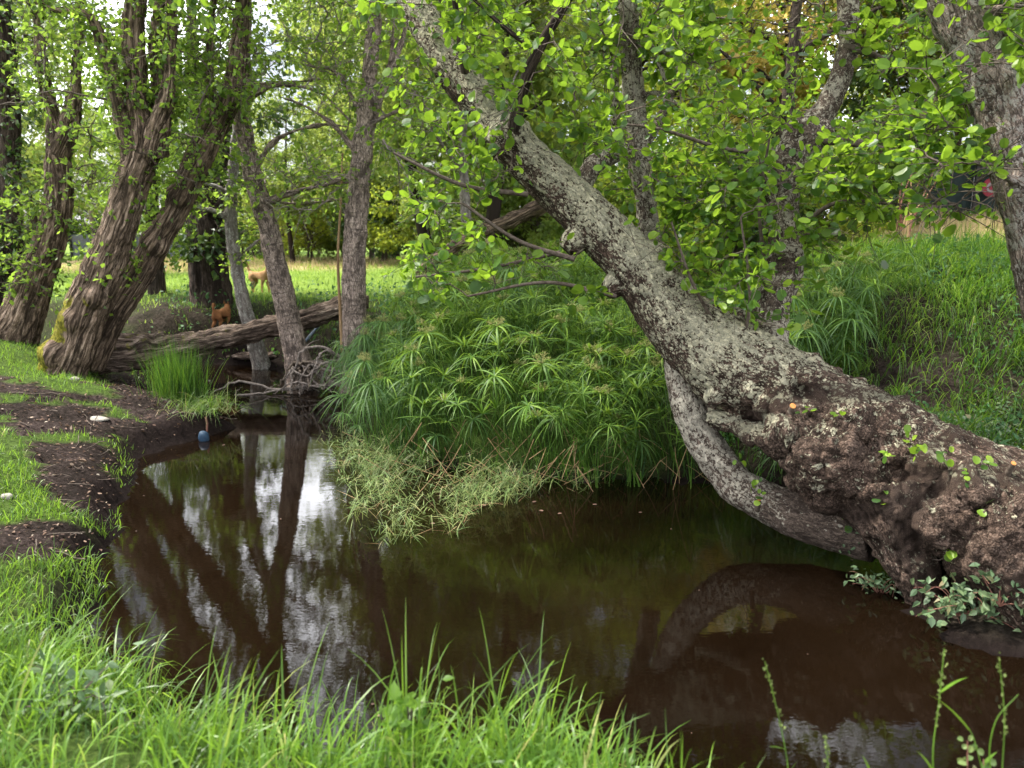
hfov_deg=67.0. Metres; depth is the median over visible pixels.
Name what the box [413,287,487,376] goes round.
umbrella sedge
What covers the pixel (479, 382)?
umbrella sedge
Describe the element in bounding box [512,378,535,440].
umbrella sedge
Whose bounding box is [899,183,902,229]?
bare cane
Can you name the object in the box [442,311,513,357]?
umbrella sedge
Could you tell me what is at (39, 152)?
distant tree
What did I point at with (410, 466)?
dead stalk
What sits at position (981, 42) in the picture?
alder tree
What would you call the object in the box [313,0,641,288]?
distant tree
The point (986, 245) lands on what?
grass
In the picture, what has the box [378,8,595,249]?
distant tree
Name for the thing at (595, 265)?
umbrella sedge
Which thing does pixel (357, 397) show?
umbrella sedge
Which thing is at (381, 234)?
bush
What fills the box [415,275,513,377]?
umbrella sedge
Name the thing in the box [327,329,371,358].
umbrella sedge
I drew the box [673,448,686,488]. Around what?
dead stalk
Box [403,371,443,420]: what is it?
umbrella sedge
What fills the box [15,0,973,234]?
sky
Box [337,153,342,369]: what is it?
thin sapling
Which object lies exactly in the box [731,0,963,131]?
lime green tree
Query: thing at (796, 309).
umbrella sedge
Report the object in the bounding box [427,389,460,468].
umbrella sedge
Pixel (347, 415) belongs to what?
umbrella sedge
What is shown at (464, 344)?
umbrella sedge
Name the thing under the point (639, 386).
umbrella sedge
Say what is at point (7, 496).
stone
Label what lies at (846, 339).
umbrella sedge
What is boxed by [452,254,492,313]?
umbrella sedge
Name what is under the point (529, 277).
umbrella sedge
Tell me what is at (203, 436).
litter ball
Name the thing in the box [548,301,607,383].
umbrella sedge
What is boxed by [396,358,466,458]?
umbrella sedge
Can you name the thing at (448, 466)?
dead stalk
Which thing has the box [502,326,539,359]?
umbrella sedge
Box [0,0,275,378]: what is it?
poplar tree
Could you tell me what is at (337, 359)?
umbrella sedge
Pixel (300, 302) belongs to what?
grass
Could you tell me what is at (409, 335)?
umbrella sedge
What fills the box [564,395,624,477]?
umbrella sedge
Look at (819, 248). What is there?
umbrella sedge
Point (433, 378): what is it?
umbrella sedge
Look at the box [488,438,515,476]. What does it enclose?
dead stalk
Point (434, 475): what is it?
dead stalk
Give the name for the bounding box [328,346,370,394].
umbrella sedge
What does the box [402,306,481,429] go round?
umbrella sedge
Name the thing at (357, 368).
umbrella sedge
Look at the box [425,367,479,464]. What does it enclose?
umbrella sedge
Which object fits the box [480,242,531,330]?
umbrella sedge
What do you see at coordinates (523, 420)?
umbrella sedge
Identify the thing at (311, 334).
pipe
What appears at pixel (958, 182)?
bush
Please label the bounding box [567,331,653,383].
umbrella sedge
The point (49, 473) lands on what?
fallen leaves
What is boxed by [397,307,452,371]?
umbrella sedge
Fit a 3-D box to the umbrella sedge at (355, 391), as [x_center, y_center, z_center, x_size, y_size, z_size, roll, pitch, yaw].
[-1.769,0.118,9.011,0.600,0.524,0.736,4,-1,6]
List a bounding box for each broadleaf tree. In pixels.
[59,24,214,294]
[147,0,308,308]
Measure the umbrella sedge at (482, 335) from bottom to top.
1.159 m
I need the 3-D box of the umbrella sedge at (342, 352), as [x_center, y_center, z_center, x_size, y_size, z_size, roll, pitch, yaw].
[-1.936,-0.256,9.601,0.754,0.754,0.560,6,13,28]
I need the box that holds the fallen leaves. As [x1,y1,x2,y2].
[0,375,226,556]
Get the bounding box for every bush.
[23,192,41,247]
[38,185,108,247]
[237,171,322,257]
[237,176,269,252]
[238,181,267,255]
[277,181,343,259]
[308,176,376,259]
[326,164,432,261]
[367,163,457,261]
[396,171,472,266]
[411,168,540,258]
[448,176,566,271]
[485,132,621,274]
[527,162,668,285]
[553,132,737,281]
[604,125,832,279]
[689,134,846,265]
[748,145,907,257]
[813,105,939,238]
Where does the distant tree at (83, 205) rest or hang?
on the ground at (980, 632)
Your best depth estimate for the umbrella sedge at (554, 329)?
7.43 m
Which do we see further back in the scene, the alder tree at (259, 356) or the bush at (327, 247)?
the bush at (327, 247)
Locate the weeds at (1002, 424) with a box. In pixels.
[713,231,1023,456]
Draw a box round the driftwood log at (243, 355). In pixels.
[226,351,276,359]
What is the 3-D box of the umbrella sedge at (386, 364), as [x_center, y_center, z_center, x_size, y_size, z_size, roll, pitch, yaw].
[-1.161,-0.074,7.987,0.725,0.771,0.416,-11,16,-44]
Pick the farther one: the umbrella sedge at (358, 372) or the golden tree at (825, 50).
the golden tree at (825, 50)
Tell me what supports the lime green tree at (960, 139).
on the ground at (980, 632)
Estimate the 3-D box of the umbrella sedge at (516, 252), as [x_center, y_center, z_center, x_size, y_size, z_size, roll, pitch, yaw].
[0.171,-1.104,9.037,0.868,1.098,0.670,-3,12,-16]
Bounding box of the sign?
[982,179,993,196]
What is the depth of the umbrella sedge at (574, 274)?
7.90 m
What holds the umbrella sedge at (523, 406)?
on the ground at (980, 632)
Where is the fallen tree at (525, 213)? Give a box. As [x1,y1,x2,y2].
[415,200,545,274]
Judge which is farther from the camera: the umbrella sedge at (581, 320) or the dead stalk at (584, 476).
the umbrella sedge at (581, 320)
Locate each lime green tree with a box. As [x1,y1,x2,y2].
[512,0,769,169]
[581,0,831,253]
[672,7,842,159]
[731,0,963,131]
[830,10,975,175]
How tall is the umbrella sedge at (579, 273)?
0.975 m
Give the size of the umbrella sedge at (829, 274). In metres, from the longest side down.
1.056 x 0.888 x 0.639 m
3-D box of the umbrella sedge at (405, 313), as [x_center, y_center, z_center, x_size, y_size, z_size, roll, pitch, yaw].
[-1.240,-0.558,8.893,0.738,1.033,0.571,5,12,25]
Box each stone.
[1,493,12,499]
[90,416,109,421]
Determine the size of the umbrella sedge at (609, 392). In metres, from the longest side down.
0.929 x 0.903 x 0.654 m
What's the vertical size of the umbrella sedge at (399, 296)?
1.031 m
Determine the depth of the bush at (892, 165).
13.74 m
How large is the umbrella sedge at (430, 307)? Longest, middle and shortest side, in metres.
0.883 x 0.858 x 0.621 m
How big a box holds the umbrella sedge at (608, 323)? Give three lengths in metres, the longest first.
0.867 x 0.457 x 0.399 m
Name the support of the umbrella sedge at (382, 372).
on the ground at (980, 632)
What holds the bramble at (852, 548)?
attached to the alder tree at (905, 488)
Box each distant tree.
[12,0,113,173]
[16,15,108,229]
[23,108,119,241]
[74,100,165,193]
[159,93,232,189]
[161,85,275,206]
[239,80,336,264]
[262,0,486,257]
[269,0,571,284]
[282,119,334,229]
[283,125,342,253]
[289,74,397,222]
[302,70,397,258]
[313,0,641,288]
[325,47,469,189]
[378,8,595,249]
[386,16,609,255]
[475,0,614,170]
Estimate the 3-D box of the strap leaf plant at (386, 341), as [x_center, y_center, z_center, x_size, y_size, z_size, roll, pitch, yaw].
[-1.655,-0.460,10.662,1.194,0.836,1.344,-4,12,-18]
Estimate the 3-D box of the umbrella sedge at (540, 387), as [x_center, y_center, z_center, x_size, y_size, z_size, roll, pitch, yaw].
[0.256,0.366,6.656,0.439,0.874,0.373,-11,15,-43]
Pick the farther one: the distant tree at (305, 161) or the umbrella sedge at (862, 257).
the distant tree at (305, 161)
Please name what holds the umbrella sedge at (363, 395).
on the ground at (980, 632)
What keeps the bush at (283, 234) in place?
on the ground at (980, 632)
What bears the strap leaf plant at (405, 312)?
on the ground at (980, 632)
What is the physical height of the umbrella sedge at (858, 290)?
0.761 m
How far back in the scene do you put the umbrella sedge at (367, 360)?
7.77 m
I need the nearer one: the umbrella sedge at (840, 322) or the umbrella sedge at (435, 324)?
the umbrella sedge at (840, 322)
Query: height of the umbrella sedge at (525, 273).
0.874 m
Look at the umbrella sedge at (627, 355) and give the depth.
6.49 m
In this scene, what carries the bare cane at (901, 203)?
on the ground at (980, 632)
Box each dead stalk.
[382,422,421,478]
[388,460,439,476]
[417,469,463,494]
[423,438,453,481]
[435,444,461,487]
[469,459,520,488]
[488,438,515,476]
[530,447,546,485]
[550,438,576,477]
[562,445,576,485]
[576,465,592,490]
[600,440,643,486]
[643,461,678,484]
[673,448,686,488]
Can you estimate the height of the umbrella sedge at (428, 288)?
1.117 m
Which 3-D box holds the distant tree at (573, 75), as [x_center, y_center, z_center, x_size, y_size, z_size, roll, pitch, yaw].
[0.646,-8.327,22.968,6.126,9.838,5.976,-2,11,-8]
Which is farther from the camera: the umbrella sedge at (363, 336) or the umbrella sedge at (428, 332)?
the umbrella sedge at (363, 336)
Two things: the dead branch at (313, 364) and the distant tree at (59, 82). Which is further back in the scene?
the distant tree at (59, 82)
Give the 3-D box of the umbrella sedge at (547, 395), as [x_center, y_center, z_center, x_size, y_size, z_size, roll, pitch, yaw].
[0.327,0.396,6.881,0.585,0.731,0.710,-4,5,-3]
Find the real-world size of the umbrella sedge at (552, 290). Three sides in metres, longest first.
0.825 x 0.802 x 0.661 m
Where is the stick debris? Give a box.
[5,374,236,559]
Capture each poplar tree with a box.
[0,0,47,305]
[0,0,147,343]
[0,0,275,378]
[90,0,303,371]
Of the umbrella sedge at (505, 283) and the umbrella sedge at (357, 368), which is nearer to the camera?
the umbrella sedge at (357, 368)
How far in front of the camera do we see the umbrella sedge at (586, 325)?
7.31 m
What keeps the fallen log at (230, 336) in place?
on the ground at (980, 632)
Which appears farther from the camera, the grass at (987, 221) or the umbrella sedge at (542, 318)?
the grass at (987, 221)
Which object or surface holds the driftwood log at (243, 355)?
on the ground at (980, 632)
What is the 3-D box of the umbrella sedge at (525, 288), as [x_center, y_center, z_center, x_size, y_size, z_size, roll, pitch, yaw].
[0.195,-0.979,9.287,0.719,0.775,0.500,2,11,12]
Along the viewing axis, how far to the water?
4.25 m
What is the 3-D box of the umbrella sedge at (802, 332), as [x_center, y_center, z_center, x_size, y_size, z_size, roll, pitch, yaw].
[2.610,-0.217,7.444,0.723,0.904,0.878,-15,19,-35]
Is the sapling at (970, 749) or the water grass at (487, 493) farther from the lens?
the water grass at (487, 493)
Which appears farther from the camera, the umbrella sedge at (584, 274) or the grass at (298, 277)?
the grass at (298, 277)
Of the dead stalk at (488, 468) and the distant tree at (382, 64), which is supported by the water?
the dead stalk at (488, 468)
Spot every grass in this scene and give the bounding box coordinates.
[0,337,146,562]
[0,438,142,702]
[0,550,796,767]
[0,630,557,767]
[44,232,897,350]
[62,253,406,272]
[125,290,497,383]
[312,419,618,548]
[388,276,751,391]
[625,214,1023,457]
[804,208,1004,255]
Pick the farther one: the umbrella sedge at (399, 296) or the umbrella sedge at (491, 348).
the umbrella sedge at (399, 296)
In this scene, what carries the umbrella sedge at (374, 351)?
on the ground at (980, 632)
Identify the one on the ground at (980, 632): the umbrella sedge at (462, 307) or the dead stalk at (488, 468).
the umbrella sedge at (462, 307)
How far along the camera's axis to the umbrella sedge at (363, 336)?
8.47 m
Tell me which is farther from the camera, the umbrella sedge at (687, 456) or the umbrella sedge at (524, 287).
the umbrella sedge at (524, 287)
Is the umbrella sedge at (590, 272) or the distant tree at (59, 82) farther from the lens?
the distant tree at (59, 82)
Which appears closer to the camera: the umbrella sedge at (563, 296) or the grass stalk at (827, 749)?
the grass stalk at (827, 749)
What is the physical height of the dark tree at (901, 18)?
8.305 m
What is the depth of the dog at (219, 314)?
12.09 m
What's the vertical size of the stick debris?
0.703 m
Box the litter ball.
[198,431,208,441]
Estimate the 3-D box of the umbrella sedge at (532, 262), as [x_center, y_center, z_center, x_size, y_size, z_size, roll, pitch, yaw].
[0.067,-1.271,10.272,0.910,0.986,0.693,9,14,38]
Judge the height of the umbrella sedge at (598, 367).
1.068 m
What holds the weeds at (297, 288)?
on the ground at (980, 632)
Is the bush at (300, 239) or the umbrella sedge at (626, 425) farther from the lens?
the bush at (300, 239)
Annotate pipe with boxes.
[305,327,318,341]
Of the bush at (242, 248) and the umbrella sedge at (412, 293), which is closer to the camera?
the umbrella sedge at (412, 293)
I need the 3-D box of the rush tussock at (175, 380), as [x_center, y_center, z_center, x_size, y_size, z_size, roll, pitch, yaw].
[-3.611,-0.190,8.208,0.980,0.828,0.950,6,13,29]
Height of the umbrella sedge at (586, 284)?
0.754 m
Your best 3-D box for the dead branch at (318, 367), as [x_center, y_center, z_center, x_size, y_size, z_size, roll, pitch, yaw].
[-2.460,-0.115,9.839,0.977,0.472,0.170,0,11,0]
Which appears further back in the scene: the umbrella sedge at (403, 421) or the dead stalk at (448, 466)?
the umbrella sedge at (403, 421)
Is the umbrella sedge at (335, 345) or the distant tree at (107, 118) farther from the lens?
the distant tree at (107, 118)
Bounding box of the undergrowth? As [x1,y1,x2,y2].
[348,298,786,487]
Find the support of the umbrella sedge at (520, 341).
on the ground at (980, 632)
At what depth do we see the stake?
7.90 m
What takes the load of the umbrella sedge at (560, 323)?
on the ground at (980, 632)
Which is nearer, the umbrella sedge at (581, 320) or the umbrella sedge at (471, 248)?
the umbrella sedge at (581, 320)
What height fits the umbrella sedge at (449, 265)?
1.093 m
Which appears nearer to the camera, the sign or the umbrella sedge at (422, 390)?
the umbrella sedge at (422, 390)
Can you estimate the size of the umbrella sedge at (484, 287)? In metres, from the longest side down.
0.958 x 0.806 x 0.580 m
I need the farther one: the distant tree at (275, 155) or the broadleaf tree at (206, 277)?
the distant tree at (275, 155)
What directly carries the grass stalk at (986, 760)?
on the ground at (980, 632)
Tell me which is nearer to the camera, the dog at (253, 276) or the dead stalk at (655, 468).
the dead stalk at (655, 468)
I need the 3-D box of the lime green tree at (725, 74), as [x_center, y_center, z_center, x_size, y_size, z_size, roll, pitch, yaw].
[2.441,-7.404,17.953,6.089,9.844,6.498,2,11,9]
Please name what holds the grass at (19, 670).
on the ground at (980, 632)
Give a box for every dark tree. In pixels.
[814,0,1023,152]
[865,0,1023,99]
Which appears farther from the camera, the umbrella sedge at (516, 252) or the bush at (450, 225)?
the bush at (450, 225)
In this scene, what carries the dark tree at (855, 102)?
on the ground at (980, 632)
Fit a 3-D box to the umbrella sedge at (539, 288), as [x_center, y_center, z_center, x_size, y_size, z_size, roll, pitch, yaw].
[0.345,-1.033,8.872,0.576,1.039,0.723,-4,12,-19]
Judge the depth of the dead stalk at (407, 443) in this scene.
6.44 m
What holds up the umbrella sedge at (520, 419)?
on the water
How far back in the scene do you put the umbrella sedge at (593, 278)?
7.91 m
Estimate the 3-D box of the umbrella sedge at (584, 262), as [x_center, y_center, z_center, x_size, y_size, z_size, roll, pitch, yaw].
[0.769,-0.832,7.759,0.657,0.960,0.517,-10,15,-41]
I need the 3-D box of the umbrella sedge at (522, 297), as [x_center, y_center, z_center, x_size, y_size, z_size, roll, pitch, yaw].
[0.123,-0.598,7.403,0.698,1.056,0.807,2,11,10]
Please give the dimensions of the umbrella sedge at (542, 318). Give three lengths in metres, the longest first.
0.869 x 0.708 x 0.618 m
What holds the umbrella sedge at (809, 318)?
on the ground at (980, 632)
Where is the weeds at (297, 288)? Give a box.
[122,277,487,370]
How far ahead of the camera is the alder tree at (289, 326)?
9.77 m
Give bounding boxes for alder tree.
[145,0,385,394]
[163,0,313,369]
[171,0,1023,632]
[264,0,482,396]
[328,0,542,289]
[531,0,785,243]
[641,0,966,164]
[861,0,1023,321]
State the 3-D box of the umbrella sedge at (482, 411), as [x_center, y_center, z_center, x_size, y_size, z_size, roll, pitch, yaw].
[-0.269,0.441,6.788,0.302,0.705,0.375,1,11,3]
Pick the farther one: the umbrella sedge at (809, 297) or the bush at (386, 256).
the bush at (386, 256)
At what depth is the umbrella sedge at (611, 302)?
8.13 m
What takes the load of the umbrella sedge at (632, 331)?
on the ground at (980, 632)
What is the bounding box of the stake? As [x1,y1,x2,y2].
[205,416,207,431]
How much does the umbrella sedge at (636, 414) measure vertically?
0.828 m
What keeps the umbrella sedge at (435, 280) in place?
on the ground at (980, 632)
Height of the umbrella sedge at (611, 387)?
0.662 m
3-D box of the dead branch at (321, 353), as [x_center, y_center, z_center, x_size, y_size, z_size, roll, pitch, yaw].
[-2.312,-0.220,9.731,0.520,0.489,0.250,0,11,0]
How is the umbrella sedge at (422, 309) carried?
on the ground at (980, 632)
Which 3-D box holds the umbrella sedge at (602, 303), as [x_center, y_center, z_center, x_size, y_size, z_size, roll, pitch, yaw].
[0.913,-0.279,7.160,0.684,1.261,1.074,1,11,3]
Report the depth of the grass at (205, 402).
8.05 m
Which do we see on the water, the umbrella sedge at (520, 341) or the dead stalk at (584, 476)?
the dead stalk at (584, 476)
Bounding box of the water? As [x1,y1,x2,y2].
[84,364,1023,767]
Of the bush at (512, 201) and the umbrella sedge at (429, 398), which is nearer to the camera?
the umbrella sedge at (429, 398)
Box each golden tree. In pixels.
[658,0,872,138]
[742,0,919,218]
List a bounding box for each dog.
[211,301,230,327]
[247,263,269,292]
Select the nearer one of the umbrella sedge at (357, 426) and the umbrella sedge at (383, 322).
the umbrella sedge at (357, 426)
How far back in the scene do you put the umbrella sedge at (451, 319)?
8.68 m
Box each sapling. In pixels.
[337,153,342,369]
[957,735,977,767]
[977,748,995,767]
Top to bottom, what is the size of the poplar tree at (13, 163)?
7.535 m
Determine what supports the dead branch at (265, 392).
on the water
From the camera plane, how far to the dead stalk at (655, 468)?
6.29 m
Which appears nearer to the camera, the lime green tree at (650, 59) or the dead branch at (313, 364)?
the dead branch at (313, 364)
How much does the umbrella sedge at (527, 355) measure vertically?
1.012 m
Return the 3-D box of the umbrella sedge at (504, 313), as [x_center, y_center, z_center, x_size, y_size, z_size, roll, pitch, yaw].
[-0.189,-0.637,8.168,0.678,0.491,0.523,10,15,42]
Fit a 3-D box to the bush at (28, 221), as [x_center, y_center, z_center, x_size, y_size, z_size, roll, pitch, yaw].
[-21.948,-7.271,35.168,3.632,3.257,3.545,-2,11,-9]
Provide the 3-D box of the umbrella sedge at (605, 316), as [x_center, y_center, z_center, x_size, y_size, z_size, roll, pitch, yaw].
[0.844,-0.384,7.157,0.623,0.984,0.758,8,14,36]
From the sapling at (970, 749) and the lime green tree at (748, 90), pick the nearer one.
the sapling at (970, 749)
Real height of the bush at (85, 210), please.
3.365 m
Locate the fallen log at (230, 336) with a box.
[88,295,368,373]
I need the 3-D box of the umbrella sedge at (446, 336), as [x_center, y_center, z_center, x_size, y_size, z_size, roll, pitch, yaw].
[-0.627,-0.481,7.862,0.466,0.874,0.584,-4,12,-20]
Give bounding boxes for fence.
[68,233,186,257]
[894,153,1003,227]
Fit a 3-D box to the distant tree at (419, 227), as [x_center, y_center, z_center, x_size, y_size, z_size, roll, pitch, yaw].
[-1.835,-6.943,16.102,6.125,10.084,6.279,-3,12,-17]
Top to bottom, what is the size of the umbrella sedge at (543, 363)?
1.204 m
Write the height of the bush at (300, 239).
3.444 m
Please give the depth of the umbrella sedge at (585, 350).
6.61 m
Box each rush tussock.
[122,331,226,405]
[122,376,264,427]
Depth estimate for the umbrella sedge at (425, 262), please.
10.74 m
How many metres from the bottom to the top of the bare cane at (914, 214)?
1.315 m
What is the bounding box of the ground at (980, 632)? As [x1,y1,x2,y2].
[0,226,1023,767]
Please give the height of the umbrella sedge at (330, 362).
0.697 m
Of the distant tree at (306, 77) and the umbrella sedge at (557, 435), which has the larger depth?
the distant tree at (306, 77)
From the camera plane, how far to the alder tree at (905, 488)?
5.04 m
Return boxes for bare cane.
[896,178,909,230]
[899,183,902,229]
[903,175,911,234]
[907,175,910,236]
[909,174,932,236]
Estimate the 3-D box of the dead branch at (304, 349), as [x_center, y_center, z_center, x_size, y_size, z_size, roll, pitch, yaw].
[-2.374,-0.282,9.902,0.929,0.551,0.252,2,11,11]
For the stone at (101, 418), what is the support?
on the ground at (980, 632)
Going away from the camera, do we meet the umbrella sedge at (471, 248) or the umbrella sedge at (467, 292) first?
the umbrella sedge at (467, 292)
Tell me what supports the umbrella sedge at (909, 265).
on the ground at (980, 632)
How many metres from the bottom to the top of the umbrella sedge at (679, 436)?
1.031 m
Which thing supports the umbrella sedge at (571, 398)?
in the water
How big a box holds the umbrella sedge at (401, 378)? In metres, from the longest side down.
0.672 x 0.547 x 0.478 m
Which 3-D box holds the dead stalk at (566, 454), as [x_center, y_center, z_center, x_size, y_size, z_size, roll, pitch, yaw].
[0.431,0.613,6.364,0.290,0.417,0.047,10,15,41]
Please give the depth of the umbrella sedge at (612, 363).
7.17 m
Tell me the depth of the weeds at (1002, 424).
6.96 m
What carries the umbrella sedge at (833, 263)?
on the ground at (980, 632)
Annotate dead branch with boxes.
[212,380,340,392]
[236,384,340,394]
[273,379,337,393]
[282,359,340,392]
[293,339,339,375]
[296,356,340,388]
[309,348,342,383]
[324,369,344,387]
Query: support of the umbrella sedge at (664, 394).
on the water
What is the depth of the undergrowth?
6.95 m
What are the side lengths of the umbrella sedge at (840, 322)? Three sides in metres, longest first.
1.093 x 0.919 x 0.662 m
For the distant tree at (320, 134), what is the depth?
24.55 m
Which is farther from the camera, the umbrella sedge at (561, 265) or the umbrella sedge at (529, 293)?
the umbrella sedge at (561, 265)
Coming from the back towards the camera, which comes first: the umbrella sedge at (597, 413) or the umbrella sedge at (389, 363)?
the umbrella sedge at (389, 363)
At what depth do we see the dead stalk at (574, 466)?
6.07 m
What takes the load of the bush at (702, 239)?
on the ground at (980, 632)
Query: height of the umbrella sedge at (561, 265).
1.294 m
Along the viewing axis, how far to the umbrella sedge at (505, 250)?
9.01 m
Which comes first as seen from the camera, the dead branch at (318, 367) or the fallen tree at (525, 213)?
the dead branch at (318, 367)
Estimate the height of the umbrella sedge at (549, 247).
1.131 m
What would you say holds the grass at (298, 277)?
on the ground at (980, 632)
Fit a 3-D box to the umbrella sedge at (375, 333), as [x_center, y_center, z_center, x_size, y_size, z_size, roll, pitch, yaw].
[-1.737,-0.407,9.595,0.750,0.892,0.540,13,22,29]
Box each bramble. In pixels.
[13,640,146,728]
[380,675,454,767]
[839,532,859,553]
[843,565,903,602]
[910,572,1020,631]
[950,562,1023,615]
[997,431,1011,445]
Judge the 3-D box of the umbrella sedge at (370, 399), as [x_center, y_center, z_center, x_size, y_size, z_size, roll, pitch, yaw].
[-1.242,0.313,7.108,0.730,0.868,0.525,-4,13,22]
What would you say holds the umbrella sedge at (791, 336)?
on the ground at (980, 632)
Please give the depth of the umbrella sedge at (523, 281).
9.48 m
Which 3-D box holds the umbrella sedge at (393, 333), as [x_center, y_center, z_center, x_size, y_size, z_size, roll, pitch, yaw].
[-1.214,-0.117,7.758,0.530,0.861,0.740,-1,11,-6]
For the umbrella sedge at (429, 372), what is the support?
on the ground at (980, 632)
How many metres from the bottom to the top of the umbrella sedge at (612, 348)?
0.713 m
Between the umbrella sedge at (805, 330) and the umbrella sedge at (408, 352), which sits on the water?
the umbrella sedge at (408, 352)
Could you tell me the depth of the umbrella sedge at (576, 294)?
8.61 m
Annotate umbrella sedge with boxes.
[310,353,363,397]
[310,370,364,431]
[323,352,383,429]
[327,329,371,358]
[327,333,378,384]
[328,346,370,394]
[328,401,377,436]
[331,340,355,381]
[332,353,376,409]
[336,366,386,429]
[337,377,392,423]
[339,313,402,384]
[339,326,390,408]
[339,352,398,449]
[339,379,371,410]
[340,314,386,385]
[340,377,389,424]
[344,371,413,455]
[344,393,390,442]
[350,318,394,350]
[356,396,426,452]
[358,333,394,379]
[361,346,395,390]
[361,352,406,377]
[362,382,412,424]
[363,342,442,457]
[365,365,392,386]
[369,342,421,412]
[370,376,424,426]
[372,308,460,422]
[372,324,411,386]
[372,328,410,408]
[374,325,463,445]
[376,291,447,358]
[379,293,424,373]
[381,270,442,360]
[382,312,434,383]
[384,319,406,345]
[384,363,441,464]
[385,364,430,395]
[386,356,451,451]
[387,386,442,447]
[390,318,427,378]
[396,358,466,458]
[397,296,431,364]
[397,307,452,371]
[400,287,437,356]
[401,259,439,299]
[401,357,456,424]
[402,268,454,353]
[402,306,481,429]
[403,286,459,355]
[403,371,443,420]
[409,359,443,426]
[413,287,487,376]
[414,260,456,325]
[415,269,452,354]
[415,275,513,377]
[417,272,456,338]
[417,396,498,462]
[418,308,478,387]
[418,319,442,362]
[423,309,491,393]
[424,377,438,441]
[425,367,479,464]
[427,275,517,369]
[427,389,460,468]
[430,248,485,323]
[431,298,464,372]
[432,259,491,346]
[432,260,485,345]
[432,329,488,432]
[442,293,525,401]
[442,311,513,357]
[448,288,499,376]
[449,289,481,333]
[449,316,530,441]
[452,239,532,319]
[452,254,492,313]
[453,241,510,316]
[455,301,472,345]
[456,241,500,309]
[458,247,520,321]
[458,261,496,322]
[458,293,519,379]
[459,259,499,316]
[459,377,490,436]
[460,308,495,389]
[467,303,525,327]
[467,321,511,371]
[468,351,588,482]
[468,398,492,467]
[470,358,553,459]
[472,330,525,437]
[474,238,528,319]
[475,391,507,466]
[476,256,548,354]
[476,334,561,445]
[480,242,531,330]
[480,326,557,428]
[485,334,519,416]
[488,337,515,410]
[490,255,515,322]
[491,316,555,360]
[492,393,566,468]
[494,253,548,318]
[498,268,557,368]
[498,313,592,425]
[499,245,537,323]
[501,238,576,332]
[501,253,534,324]
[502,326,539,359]
[503,275,546,314]
[507,265,543,324]
[509,308,533,355]
[509,408,538,461]
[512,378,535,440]
[513,264,546,314]
[513,266,558,343]
[514,264,562,357]
[514,376,527,437]
[515,298,545,348]
[518,337,618,471]
[519,380,560,471]
[520,277,556,324]
[521,408,549,481]
[523,267,586,329]
[524,389,568,463]
[525,247,592,339]
[528,255,555,332]
[533,354,630,463]
[536,263,574,342]
[537,310,570,379]
[537,407,580,476]
[538,241,597,323]
[538,302,582,379]
[539,378,628,487]
[542,234,598,325]
[543,266,595,317]
[543,292,630,403]
[543,306,570,373]
[544,351,645,461]
[545,277,588,327]
[545,384,644,485]
[546,310,624,394]
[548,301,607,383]
[549,360,599,468]
[550,260,578,335]
[550,267,589,323]
[553,262,598,323]
[553,343,665,467]
[554,354,618,477]
[556,253,606,320]
[556,254,594,315]
[559,313,613,363]
[561,283,646,405]
[562,251,609,340]
[562,418,665,479]
[563,264,597,329]
[564,266,605,330]
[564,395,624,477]
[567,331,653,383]
[570,254,607,338]
[570,274,592,329]
[571,326,612,380]
[576,254,603,326]
[577,296,639,422]
[578,298,627,387]
[581,260,621,341]
[584,309,628,384]
[585,272,629,328]
[585,338,666,481]
[587,297,634,337]
[589,368,663,486]
[592,340,628,399]
[596,270,624,333]
[597,338,626,386]
[600,376,620,438]
[602,339,665,431]
[602,410,635,483]
[608,352,674,459]
[609,406,655,486]
[611,357,669,458]
[616,321,647,388]
[618,378,658,458]
[621,400,680,475]
[623,322,669,409]
[626,335,672,424]
[640,392,671,454]
[650,353,682,457]
[668,418,691,488]
[747,270,829,346]
[747,447,780,479]
[789,282,851,348]
[789,308,829,353]
[789,317,825,352]
[789,320,832,360]
[789,328,832,361]
[790,291,841,362]
[790,311,866,365]
[791,292,838,347]
[793,304,812,345]
[794,278,850,341]
[796,242,883,336]
[798,263,850,344]
[804,254,896,361]
[807,323,882,370]
[808,286,884,365]
[821,263,854,308]
[822,250,910,350]
[822,252,873,334]
[825,258,884,332]
[825,334,869,374]
[827,287,891,350]
[829,289,884,349]
[853,229,930,330]
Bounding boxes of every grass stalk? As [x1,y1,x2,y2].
[762,658,788,767]
[823,735,829,767]
[917,643,967,767]
[934,697,996,767]
[989,694,1018,767]
[996,652,1007,767]
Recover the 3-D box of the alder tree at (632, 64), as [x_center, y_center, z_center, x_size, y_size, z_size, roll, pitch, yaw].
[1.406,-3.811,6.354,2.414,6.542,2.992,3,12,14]
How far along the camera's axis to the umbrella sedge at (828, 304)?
7.42 m
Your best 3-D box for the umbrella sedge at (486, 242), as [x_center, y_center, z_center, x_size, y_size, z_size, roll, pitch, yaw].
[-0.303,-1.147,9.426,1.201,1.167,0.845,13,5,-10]
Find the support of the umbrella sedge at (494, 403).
on the ground at (980, 632)
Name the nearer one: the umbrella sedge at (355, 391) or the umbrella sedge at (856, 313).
the umbrella sedge at (856, 313)
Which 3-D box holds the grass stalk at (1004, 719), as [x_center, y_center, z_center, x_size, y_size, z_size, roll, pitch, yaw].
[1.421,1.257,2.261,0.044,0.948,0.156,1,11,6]
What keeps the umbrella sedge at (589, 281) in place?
on the ground at (980, 632)
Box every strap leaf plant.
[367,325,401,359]
[380,305,434,323]

